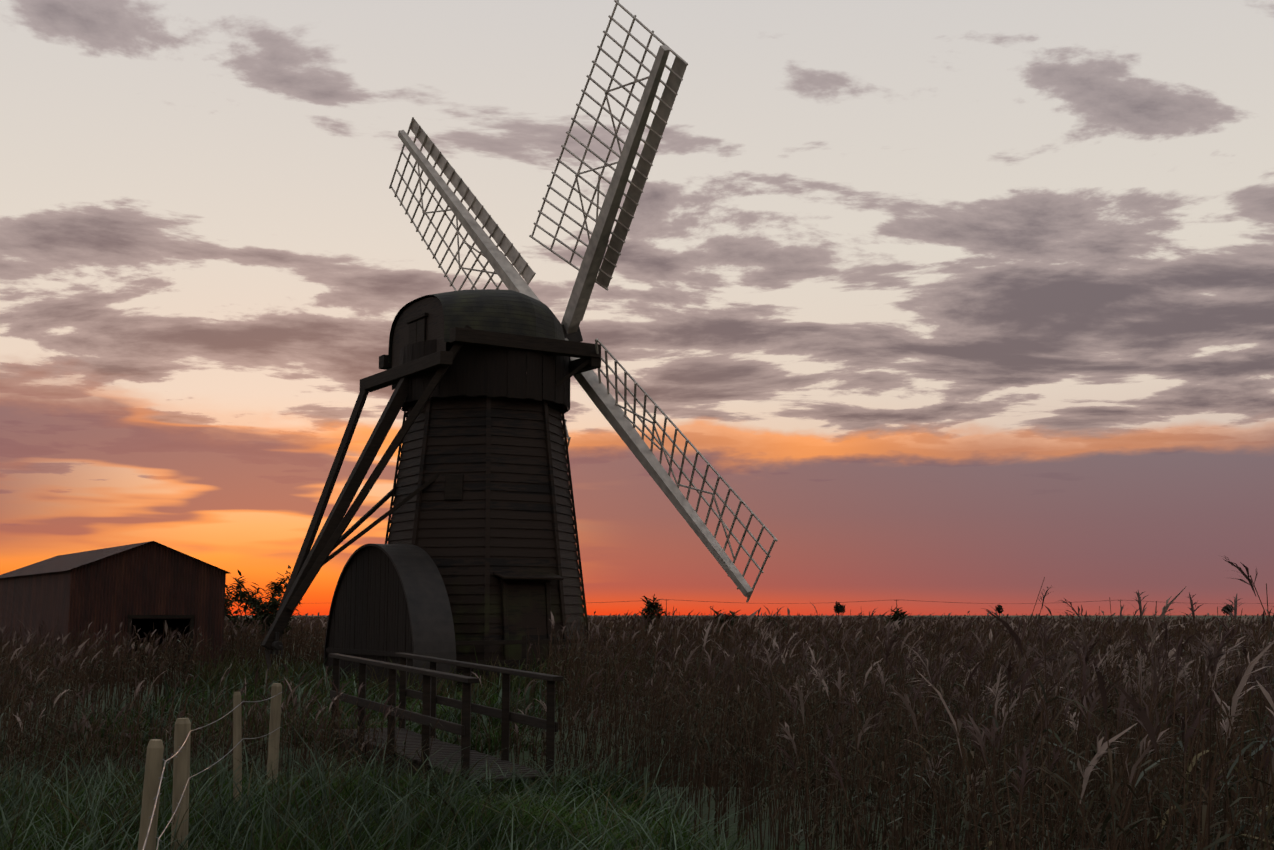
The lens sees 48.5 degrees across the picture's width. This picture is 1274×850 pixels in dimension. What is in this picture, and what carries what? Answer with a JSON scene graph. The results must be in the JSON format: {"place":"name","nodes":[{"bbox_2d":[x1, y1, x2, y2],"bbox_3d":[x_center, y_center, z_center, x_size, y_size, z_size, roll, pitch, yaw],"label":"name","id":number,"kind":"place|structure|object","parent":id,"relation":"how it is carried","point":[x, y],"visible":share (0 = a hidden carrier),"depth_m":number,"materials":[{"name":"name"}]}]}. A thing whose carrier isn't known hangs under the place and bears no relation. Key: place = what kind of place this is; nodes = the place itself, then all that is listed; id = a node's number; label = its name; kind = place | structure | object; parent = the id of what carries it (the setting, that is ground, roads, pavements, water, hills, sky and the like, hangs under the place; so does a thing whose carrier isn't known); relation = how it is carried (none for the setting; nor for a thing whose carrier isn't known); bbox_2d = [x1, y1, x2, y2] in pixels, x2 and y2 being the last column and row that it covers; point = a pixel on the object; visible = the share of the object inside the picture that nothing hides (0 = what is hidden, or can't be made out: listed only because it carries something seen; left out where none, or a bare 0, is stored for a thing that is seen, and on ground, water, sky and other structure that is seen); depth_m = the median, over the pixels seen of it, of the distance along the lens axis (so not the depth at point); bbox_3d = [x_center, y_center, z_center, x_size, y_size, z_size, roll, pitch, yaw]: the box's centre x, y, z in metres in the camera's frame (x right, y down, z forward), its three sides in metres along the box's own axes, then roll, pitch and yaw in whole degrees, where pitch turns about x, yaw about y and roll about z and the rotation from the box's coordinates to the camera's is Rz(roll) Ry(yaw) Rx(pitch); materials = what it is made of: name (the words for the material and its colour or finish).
{"place":"outdoors","nodes":[
{"label":"outdoors","id":0,"kind":"place"},
{"bbox_2d":[392,297,445,389],"bbox_3d":[-4.910,-1.872,31.517,0.080,1.833,2.897,5,-9,-33],"label":"cap gable end","id":1,"kind":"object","parent":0,"point":[421,320],"depth_m":31.46,"materials":[{"name":"black wood"}]},
{"bbox_2d":[0,615,1273,849],"bbox_3d":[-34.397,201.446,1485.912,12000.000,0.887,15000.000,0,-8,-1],"label":"ground","id":2,"kind":"structure","parent":0,"point":[682,807],"depth_m":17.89,"materials":[{"name":"green plant"}]},
{"bbox_2d":[0,541,229,682],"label":"shed","id":3,"kind":"structure","parent":2,"relation":"on","point":[111,587],"depth_m":35.77,"materials":[{"name":"brown wood"}]},
{"bbox_2d":[126,615,194,680],"bbox_3d":[-11.913,5.683,35.339,1.650,1.875,0.070,5,-9,-34],"label":"barn door frame","id":4,"kind":"object","parent":3,"relation":"attached to","point":[191,617],"visible":0.64,"depth_m":35.52,"materials":[{"name":"brown wood"}]},
{"bbox_2d":[138,683,281,849],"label":"fence posts","id":5,"kind":"object","parent":2,"relation":"on","point":[154,763],"visible":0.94,"depth_m":9.36,"materials":[{"name":"wood"}]},
{"bbox_2d":[142,692,281,849],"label":"rope","id":6,"kind":"object","parent":5,"relation":"on","point":[151,817],"visible":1,"depth_m":7.63,"materials":[{"name":"grey fabric"}]},
{"bbox_2d":[323,544,455,694],"bbox_3d":[-5.218,4.160,29.518,0.890,3.345,5.190,5,-9,-31],"label":"scoop wheel housing","id":7,"kind":"object","parent":2,"relation":"on","point":[389,601],"visible":0.75,"depth_m":28.58,"materials":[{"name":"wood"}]},
{"bbox_2d":[261,325,600,682],"bbox_3d":[-4.906,1.903,31.193,6.996,7.705,4.400,5,-9,-33],"label":"tail gear","id":8,"kind":"object","parent":2,"relation":"on","point":[309,563],"visible":0.92,"depth_m":30.27,"materials":[{"name":"brown wood"}]},
{"bbox_2d":[329,653,563,792],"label":"foot bridge","id":9,"kind":"structure","parent":2,"relation":"on","point":[429,697],"depth_m":15.86,"materials":[{"name":"brown wood"}]},
{"bbox_2d":[181,642,744,702],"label":"mill yard weeds","id":10,"kind":"object","parent":2,"relation":"on","point":[205,673],"visible":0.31,"depth_m":27.27,"materials":[{"name":"green plant"}]},
{"bbox_2d":[385,390,592,686],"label":"mill tower","id":11,"kind":"structure","parent":2,"relation":"on","point":[513,510],"depth_m":30.41,"materials":[{"name":"black wood"}]},
{"bbox_2d":[388,289,564,371],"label":"windmill cap roof","id":12,"kind":"structure","parent":11,"relation":"on","point":[507,311],"depth_m":30.71,"materials":[{"name":"black wood"}]},
{"bbox_2d":[562,324,582,341],"bbox_3d":[-2.552,-1.887,33.071,2.730,1.307,0.519,5,-9,-33],"label":"hub","id":13,"kind":"object","parent":12,"relation":"attached to","point":[576,336],"visible":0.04,"depth_m":33.50,"materials":[{"name":"metal"}]},
{"bbox_2d":[389,0,777,601],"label":"windmill sails","id":14,"kind":"object","parent":13,"relation":"attached to","point":[605,402],"visible":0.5,"depth_m":31.43,"materials":[{"name":"white paint"}]},
{"bbox_2d":[399,339,570,413],"bbox_3d":[-3.466,-0.987,32.347,3.885,1.300,3.879,0,-8,-1],"label":"windmill cap base","id":15,"kind":"object","parent":11,"relation":"attached to","point":[473,371],"visible":0.48,"depth_m":30.62,"materials":[{"name":"black wood"}]},
{"bbox_2d":[444,474,563,676],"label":"door and window","id":16,"kind":"structure","parent":11,"relation":"in","point":[524,607],"depth_m":29.76,"materials":[{"name":"black wood"}]},
{"bbox_2d":[455,636,606,678],"bbox_3d":[-2.309,4.961,28.925,3.732,1.293,0.128,4,-8,-25],"label":"handrail","id":17,"kind":"object","parent":2,"relation":"on","point":[524,641],"visible":0.27,"depth_m":28.88,"materials":[{"name":"brown wood"}]},
{"bbox_2d":[0,555,1273,849],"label":"reeds","id":18,"kind":"object","parent":2,"relation":"on","point":[1158,725],"visible":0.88,"depth_m":11.06,"materials":[{"name":"brown plant"}]},
{"bbox_2d":[594,599,1265,613],"bbox_3d":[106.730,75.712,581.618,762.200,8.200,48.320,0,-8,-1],"label":"trees","id":19,"kind":"object","parent":2,"relation":"on","point":[896,600],"visible":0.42,"depth_m":582.02,"materials":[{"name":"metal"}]},
{"bbox_2d":[0,0,1273,614],"label":"sky","id":20,"kind":"structure","parent":0,"point":[969,303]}
]}

